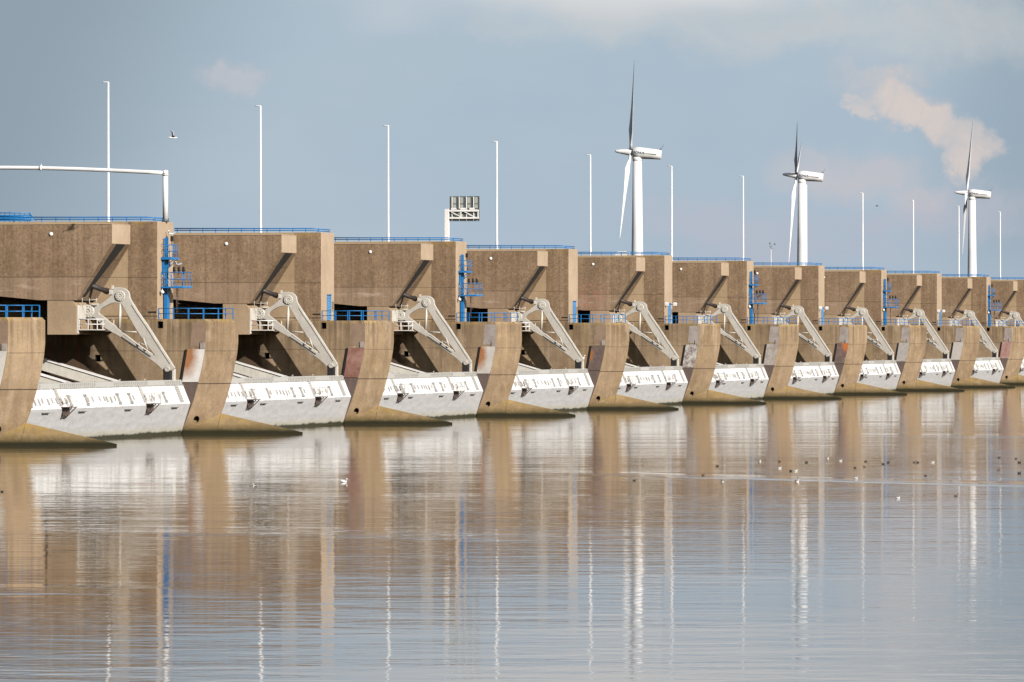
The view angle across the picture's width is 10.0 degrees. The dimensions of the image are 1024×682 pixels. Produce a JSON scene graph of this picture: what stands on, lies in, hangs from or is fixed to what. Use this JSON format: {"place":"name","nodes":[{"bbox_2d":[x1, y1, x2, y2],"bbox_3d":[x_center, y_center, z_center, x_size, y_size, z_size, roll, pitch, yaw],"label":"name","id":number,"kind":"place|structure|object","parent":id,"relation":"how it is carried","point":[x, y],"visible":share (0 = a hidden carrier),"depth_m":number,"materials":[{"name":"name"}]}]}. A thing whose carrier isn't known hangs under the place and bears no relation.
{"place":"outdoors","nodes":[
{"label":"outdoors","id":0,"kind":"place"},
{"bbox_2d":[168,130,176,138],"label":"gull","id":1,"kind":"object","parent":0,"point":[173,136],"visible":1,"depth_m":544.88,"materials":[{"name":"white"}]},
{"bbox_2d":[160,236,191,318],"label":"ladder tower","id":2,"kind":"structure","parent":0,"point":[165,267],"depth_m":563.65,"materials":[{"name":"blue metal"}]},
{"bbox_2d":[458,253,482,321],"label":"ladder tower","id":3,"kind":"structure","parent":0,"point":[461,298],"depth_m":684.54,"materials":[{"name":"blue metal"}]},
{"bbox_2d":[0,385,1023,681],"bbox_3d":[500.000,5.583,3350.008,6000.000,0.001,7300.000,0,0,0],"label":"water","id":4,"kind":"structure","parent":0,"point":[610,547],"depth_m":260.55,"materials":[{"name":"grey liquid"}]},
{"bbox_2d":[0,317,116,445],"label":"dam pier","id":5,"kind":"structure","parent":4,"relation":"in","point":[22,344],"depth_m":501.52,"materials":[{"name":"concrete"}]},
{"bbox_2d":[0,305,39,316],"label":"deck railing","id":6,"kind":"object","parent":5,"relation":"on","point":[6,311],"visible":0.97,"depth_m":501.77,"materials":[{"name":"blue metal"}]},
{"bbox_2d":[27,358,189,438],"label":"sluice gate","id":7,"kind":"structure","parent":4,"relation":"in","point":[89,404],"depth_m":540.15,"materials":[{"name":"grey metal"}]},
{"bbox_2d":[0,221,302,433],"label":"dam pier","id":8,"kind":"structure","parent":4,"relation":"in","point":[56,271],"depth_m":561.65,"materials":[{"name":"concrete"}]},
{"bbox_2d":[0,212,35,221],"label":"guard cage","id":9,"kind":"object","parent":8,"relation":"on","point":[14,217],"visible":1,"depth_m":565.63,"materials":[{"name":"blue paint"}]},
{"bbox_2d":[0,164,168,221],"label":"road gantry","id":10,"kind":"object","parent":8,"relation":"on","point":[164,173],"visible":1,"depth_m":565.89,"materials":[{"name":"white metal"}]},
{"bbox_2d":[13,216,168,221],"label":"roof railing","id":11,"kind":"object","parent":8,"relation":"on","point":[112,219],"visible":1,"depth_m":564.37,"materials":[{"name":"blue metal"}]},
{"bbox_2d":[78,298,113,329],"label":"service platform","id":12,"kind":"structure","parent":8,"relation":"attached to","point":[97,324],"depth_m":557.58,"materials":[{"name":"metal"}]},
{"bbox_2d":[102,82,109,221],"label":"street lamp","id":13,"kind":"object","parent":8,"relation":"on","point":[108,208],"visible":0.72,"depth_m":628.13,"materials":[{"name":"grey metal"}]},
{"bbox_2d":[85,284,175,380],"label":"lifting arm","id":14,"kind":"object","parent":8,"relation":"attached to","point":[121,296],"visible":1,"depth_m":559.00},
{"bbox_2d":[158,308,233,318],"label":"deck railing","id":15,"kind":"object","parent":8,"relation":"on","point":[203,313],"visible":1,"depth_m":561.75,"materials":[{"name":"blue metal"}]},
{"bbox_2d":[222,361,350,427],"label":"sluice gate","id":16,"kind":"structure","parent":4,"relation":"in","point":[261,395],"depth_m":600.94,"materials":[{"name":"grey metal"}]},
{"bbox_2d":[173,232,451,423],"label":"dam pier","id":17,"kind":"structure","parent":4,"relation":"in","point":[239,273],"depth_m":622.13,"materials":[{"name":"concrete"}]},
{"bbox_2d":[174,228,329,232],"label":"roof railing","id":18,"kind":"object","parent":17,"relation":"on","point":[254,230],"visible":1,"depth_m":625.33,"materials":[{"name":"blue metal"}]},
{"bbox_2d":[256,105,261,232],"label":"street lamp","id":19,"kind":"object","parent":17,"relation":"on","point":[260,219],"visible":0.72,"depth_m":688.59,"materials":[{"name":"grey metal"}]},
{"bbox_2d":[251,301,281,330],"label":"service platform","id":20,"kind":"structure","parent":17,"relation":"attached to","point":[268,325],"depth_m":618.05,"materials":[{"name":"metal"}]},
{"bbox_2d":[256,289,337,375],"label":"lifting arm","id":21,"kind":"object","parent":17,"relation":"attached to","point":[289,300],"visible":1,"depth_m":619.47},
{"bbox_2d":[327,294,333,319],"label":"wall ladder","id":22,"kind":"object","parent":17,"relation":"attached to","point":[328,305],"depth_m":625.43,"materials":[{"name":"blue metal"}]},
{"bbox_2d":[322,311,389,320],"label":"deck railing","id":23,"kind":"object","parent":17,"relation":"on","point":[361,315],"visible":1,"depth_m":622.54,"materials":[{"name":"blue metal"}]},
{"bbox_2d":[379,362,482,418],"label":"sluice gate","id":24,"kind":"structure","parent":4,"relation":"in","point":[438,395],"depth_m":661.81,"materials":[{"name":"grey metal"}]},
{"bbox_2d":[334,241,575,415],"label":"dam pier","id":25,"kind":"structure","parent":4,"relation":"in","point":[370,278],"depth_m":682.57,"materials":[{"name":"concrete"}]},
{"bbox_2d":[383,125,389,241],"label":"street lamp","id":26,"kind":"object","parent":25,"relation":"on","point":[388,234],"visible":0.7,"depth_m":749.05,"materials":[{"name":"grey metal"}]},
{"bbox_2d":[334,237,462,241],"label":"roof railing","id":27,"kind":"object","parent":25,"relation":"on","point":[394,239],"visible":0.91,"depth_m":685.66,"materials":[{"name":"blue metal"}]},
{"bbox_2d":[393,304,419,330],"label":"service platform","id":28,"kind":"structure","parent":25,"relation":"attached to","point":[405,321],"depth_m":678.48,"materials":[{"name":"metal"}]},
{"bbox_2d":[398,293,471,371],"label":"lifting arm","id":29,"kind":"object","parent":25,"relation":"attached to","point":[458,352],"visible":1,"depth_m":679.91},
{"bbox_2d":[444,196,479,240],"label":"road sign","id":30,"kind":"object","parent":25,"relation":"on","point":[464,208],"visible":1,"depth_m":685.58,"materials":[{"name":"white metal"}]},
{"bbox_2d":[456,313,517,321],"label":"deck railing","id":31,"kind":"object","parent":25,"relation":"on","point":[491,317],"visible":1,"depth_m":682.98,"materials":[{"name":"blue metal"}]},
{"bbox_2d":[508,363,593,410],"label":"sluice gate","id":32,"kind":"structure","parent":4,"relation":"in","point":[565,389],"depth_m":722.57,"materials":[{"name":"grey metal"}]},
{"bbox_2d":[467,249,678,409],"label":"dam pier","id":33,"kind":"structure","parent":4,"relation":"in","point":[508,279],"depth_m":743.14,"materials":[{"name":"concrete"}]},
{"bbox_2d":[492,141,497,248],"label":"street lamp","id":34,"kind":"object","parent":33,"relation":"on","point":[496,193],"visible":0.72,"depth_m":809.53,"materials":[{"name":"grey metal"}]},
{"bbox_2d":[467,245,574,248],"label":"roof railing","id":35,"kind":"object","parent":33,"relation":"on","point":[533,247],"visible":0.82,"depth_m":745.88,"materials":[{"name":"blue metal"}]},
{"bbox_2d":[515,307,535,330],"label":"service platform","id":36,"kind":"structure","parent":33,"relation":"attached to","point":[519,308],"depth_m":739.36,"materials":[{"name":"metal"}]},
{"bbox_2d":[516,296,583,368],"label":"lifting arm","id":37,"kind":"object","parent":33,"relation":"attached to","point":[572,351],"visible":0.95,"depth_m":740.37},
{"bbox_2d":[573,301,577,321],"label":"wall ladder","id":38,"kind":"object","parent":33,"relation":"attached to","point":[575,309],"depth_m":745.67,"materials":[{"name":"blue metal"}]},
{"bbox_2d":[569,314,625,322],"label":"deck railing","id":39,"kind":"object","parent":33,"relation":"on","point":[604,318],"visible":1,"depth_m":743.30,"materials":[{"name":"blue metal"}]},
{"bbox_2d":[617,363,687,404],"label":"sluice gate","id":40,"kind":"structure","parent":4,"relation":"in","point":[664,385],"depth_m":783.53,"materials":[{"name":"grey metal"}]},
{"bbox_2d":[578,255,765,403],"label":"dam pier","id":41,"kind":"structure","parent":4,"relation":"in","point":[607,284],"depth_m":803.58,"materials":[{"name":"concrete"}]},
{"bbox_2d":[587,154,591,254],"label":"street lamp","id":42,"kind":"object","parent":41,"relation":"on","point":[590,248],"visible":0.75,"depth_m":869.97,"materials":[{"name":"grey metal"}]},
{"bbox_2d":[578,252,668,254],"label":"roof railing","id":43,"kind":"object","parent":41,"relation":"on","point":[611,253],"visible":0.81,"depth_m":806.28,"materials":[{"name":"blue metal"}]},
{"bbox_2d":[615,299,678,366],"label":"lifting arm","id":44,"kind":"object","parent":41,"relation":"attached to","point":[668,350],"visible":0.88,"depth_m":800.79},
{"bbox_2d":[668,303,671,322],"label":"wall ladder","id":45,"kind":"object","parent":41,"relation":"attached to","point":[669,313],"depth_m":806.12,"materials":[{"name":"blue metal"}]},
{"bbox_2d":[668,166,672,260],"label":"street lamp","id":46,"kind":"object","parent":41,"relation":"on","point":[671,216],"visible":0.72,"depth_m":930.46,"materials":[{"name":"grey metal"}]},
{"bbox_2d":[665,316,716,323],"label":"deck railing","id":47,"kind":"object","parent":41,"relation":"on","point":[693,319],"visible":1,"depth_m":805.67,"materials":[{"name":"blue metal"}]},
{"bbox_2d":[708,363,768,399],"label":"sluice gate","id":48,"kind":"structure","parent":4,"relation":"in","point":[748,381],"depth_m":844.28,"materials":[{"name":"grey metal"}]},
{"bbox_2d":[672,261,841,398],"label":"dam pier","id":49,"kind":"structure","parent":4,"relation":"in","point":[697,286],"depth_m":863.98,"materials":[{"name":"concrete"}]},
{"bbox_2d":[672,257,750,260],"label":"roof railing","id":50,"kind":"object","parent":49,"relation":"on","point":[706,259],"visible":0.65,"depth_m":866.75,"materials":[{"name":"blue metal"}]},
{"bbox_2d":[702,302,760,363],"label":"lifting arm","id":51,"kind":"object","parent":49,"relation":"attached to","point":[750,348],"visible":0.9,"depth_m":861.25},
{"bbox_2d":[740,176,743,260],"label":"street lamp","id":52,"kind":"object","parent":49,"relation":"on","point":[743,221],"visible":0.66,"depth_m":990.90,"materials":[{"name":"grey metal"}]},
{"bbox_2d":[747,317,795,323],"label":"deck railing","id":53,"kind":"object","parent":49,"relation":"on","point":[773,319],"visible":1,"depth_m":864.36,"materials":[{"name":"blue metal"}]},
{"bbox_2d":[783,133,823,265],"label":"wind turbine","id":54,"kind":"object","parent":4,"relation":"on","point":[803,177],"visible":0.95,"depth_m":1430.99,"materials":[{"name":"white metal"}]},
{"bbox_2d":[788,361,838,394],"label":"sluice gate","id":55,"kind":"structure","parent":4,"relation":"in","point":[820,377],"depth_m":905.17,"materials":[{"name":"grey metal"}]},
{"bbox_2d":[754,266,906,394],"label":"dam pier","id":56,"kind":"structure","parent":4,"relation":"in","point":[801,286],"depth_m":924.52,"materials":[{"name":"concrete"}]},
{"bbox_2d":[754,262,821,265],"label":"roof railing","id":57,"kind":"object","parent":56,"relation":"on","point":[816,264],"visible":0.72,"depth_m":926.87,"materials":[{"name":"blue metal"}]},
{"bbox_2d":[775,304,831,361],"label":"lifting arm","id":58,"kind":"object","parent":56,"relation":"attached to","point":[822,348],"visible":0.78,"depth_m":921.66},
{"bbox_2d":[821,307,824,324],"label":"wall ladder","id":59,"kind":"object","parent":56,"relation":"attached to","point":[822,314],"depth_m":927.05,"materials":[{"name":"blue metal"}]},
{"bbox_2d":[819,318,863,324],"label":"deck railing","id":60,"kind":"object","parent":56,"relation":"on","point":[843,321],"visible":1,"depth_m":924.62,"materials":[{"name":"blue metal"}]},
{"bbox_2d":[857,360,900,390],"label":"sluice gate","id":61,"kind":"structure","parent":4,"relation":"in","point":[884,374],"depth_m":966.40,"materials":[{"name":"grey metal"}]},
{"bbox_2d":[825,270,964,390],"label":"dam pier","id":62,"kind":"structure","parent":4,"relation":"in","point":[844,289],"depth_m":984.93,"materials":[{"name":"concrete"}]},
{"bbox_2d":[825,267,883,269],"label":"roof railing","id":63,"kind":"object","parent":62,"relation":"on","point":[837,268],"visible":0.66,"depth_m":987.40,"materials":[{"name":"blue metal"}]},
{"bbox_2d":[862,193,863,269],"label":"street lamp","id":64,"kind":"object","parent":62,"relation":"on","point":[862,235],"visible":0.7,"depth_m":1111.85,"materials":[{"name":"grey metal"}]},
{"bbox_2d":[842,306,893,360],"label":"lifting arm","id":65,"kind":"object","parent":62,"relation":"attached to","point":[884,346],"visible":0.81,"depth_m":982.12},
{"bbox_2d":[882,319,923,325],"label":"deck railing","id":66,"kind":"object","parent":62,"relation":"on","point":[908,322],"visible":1,"depth_m":985.02,"materials":[{"name":"blue metal"}]},
{"bbox_2d":[917,358,954,386],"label":"sluice gate","id":67,"kind":"structure","parent":4,"relation":"in","point":[940,371],"depth_m":1027.15,"materials":[{"name":"grey metal"}]},
{"bbox_2d":[887,273,1014,387],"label":"dam pier","id":68,"kind":"structure","parent":4,"relation":"in","point":[923,292],"depth_m":1045.48,"materials":[{"name":"concrete"}]},
{"bbox_2d":[910,200,913,273],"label":"street lamp","id":69,"kind":"object","parent":68,"relation":"on","point":[913,235],"visible":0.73,"depth_m":1172.29,"materials":[{"name":"grey metal"}]},
{"bbox_2d":[887,271,938,273],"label":"roof railing","id":70,"kind":"object","parent":68,"relation":"on","point":[921,272],"visible":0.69,"depth_m":1047.41,"materials":[{"name":"blue metal"}]},
{"bbox_2d":[899,307,948,358],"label":"lifting arm","id":71,"kind":"object","parent":68,"relation":"attached to","point":[932,332],"visible":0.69,"depth_m":1042.55},
{"bbox_2d":[939,310,941,325],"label":"wall ladder","id":72,"kind":"object","parent":68,"relation":"attached to","point":[940,318],"depth_m":1048.59,"materials":[{"name":"blue metal"}]},
{"bbox_2d":[937,320,969,325],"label":"deck railing","id":73,"kind":"object","parent":68,"relation":"on","point":[958,322],"visible":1,"depth_m":1045.78,"materials":[{"name":"metal"}]},
{"bbox_2d":[955,123,992,276],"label":"wind turbine","id":74,"kind":"object","parent":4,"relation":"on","point":[973,195],"visible":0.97,"depth_m":1612.10,"materials":[{"name":"white metal"}]},
{"bbox_2d":[942,277,1023,384],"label":"dam pier","id":75,"kind":"structure","parent":4,"relation":"in","point":[966,293],"depth_m":1105.87,"materials":[{"name":"concrete"}]},
{"bbox_2d":[958,206,959,276],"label":"street lamp","id":76,"kind":"object","parent":75,"relation":"on","point":[958,245],"visible":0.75,"depth_m":1232.82,"materials":[{"name":"grey metal"}]},
{"bbox_2d":[942,274,988,276],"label":"roof railing","id":77,"kind":"object","parent":75,"relation":"on","point":[954,275],"visible":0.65,"depth_m":1108.22,"materials":[{"name":"blue metal"}]},
{"bbox_2d":[951,309,997,357],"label":"lifting arm","id":78,"kind":"object","parent":75,"relation":"attached to","point":[990,346],"visible":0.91,"depth_m":1103.02},
{"bbox_2d":[998,321,1019,325],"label":"deck railing","id":79,"kind":"object","parent":75,"relation":"on","point":[1010,323],"visible":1,"depth_m":1109.47,"materials":[{"name":"blue metal"}]},
{"bbox_2d":[971,357,1003,382],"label":"sluice gate","id":80,"kind":"structure","parent":4,"relation":"in","point":[989,368],"depth_m":1088.70,"materials":[{"name":"grey metal"}]},
{"bbox_2d":[991,280,1023,325],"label":"dam pier","id":81,"kind":"structure","parent":4,"relation":"in","point":[1009,294],"depth_m":1163.58,"materials":[{"name":"concrete"}]},
{"bbox_2d":[991,277,1023,279],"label":"roof railing","id":82,"kind":"object","parent":81,"relation":"on","point":[1000,278],"visible":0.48,"depth_m":1168.72,"materials":[{"name":"blue metal"}]},
{"bbox_2d":[998,310,1023,325],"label":"lifting arm","id":83,"kind":"object","parent":81,"relation":"attached to","point":[1015,316],"visible":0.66,"depth_m":1163.96},
{"bbox_2d":[1018,357,1023,375],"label":"sluice gate","id":84,"kind":"structure","parent":4,"relation":"in","point":[1021,371],"depth_m":1131.61,"materials":[{"name":"grey metal"}]},
{"bbox_2d":[0,0,1023,279],"label":"sky","id":85,"kind":"structure","parent":0,"point":[883,98],"materials":[{"name":"blue"}]},
{"bbox_2d":[615,59,663,254],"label":"wind turbine","id":86,"kind":"object","parent":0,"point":[637,155],"visible":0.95,"depth_m":1248.95,"materials":[{"name":"white metal"}]},
{"bbox_2d":[748,270,766,323],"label":"ladder tower","id":87,"kind":"structure","parent":0,"point":[750,306],"depth_m":865.97,"materials":[{"name":"blue metal"}]},
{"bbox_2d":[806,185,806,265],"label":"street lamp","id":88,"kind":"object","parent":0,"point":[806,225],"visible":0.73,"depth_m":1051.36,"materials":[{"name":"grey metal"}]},
{"bbox_2d":[883,278,898,324],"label":"ladder tower","id":89,"kind":"structure","parent":0,"point":[884,301],"depth_m":986.85,"materials":[{"name":"blue metal"}]},
{"bbox_2d":[987,284,1000,325],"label":"ladder tower","id":90,"kind":"structure","parent":0,"point":[989,302],"depth_m":1107.78,"materials":[{"name":"blue metal"}]},
{"bbox_2d":[1000,212,1000,276],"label":"street lamp","id":91,"kind":"object","parent":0,"point":[1000,244],"visible":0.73,"depth_m":1293.22,"materials":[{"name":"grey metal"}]}
]}

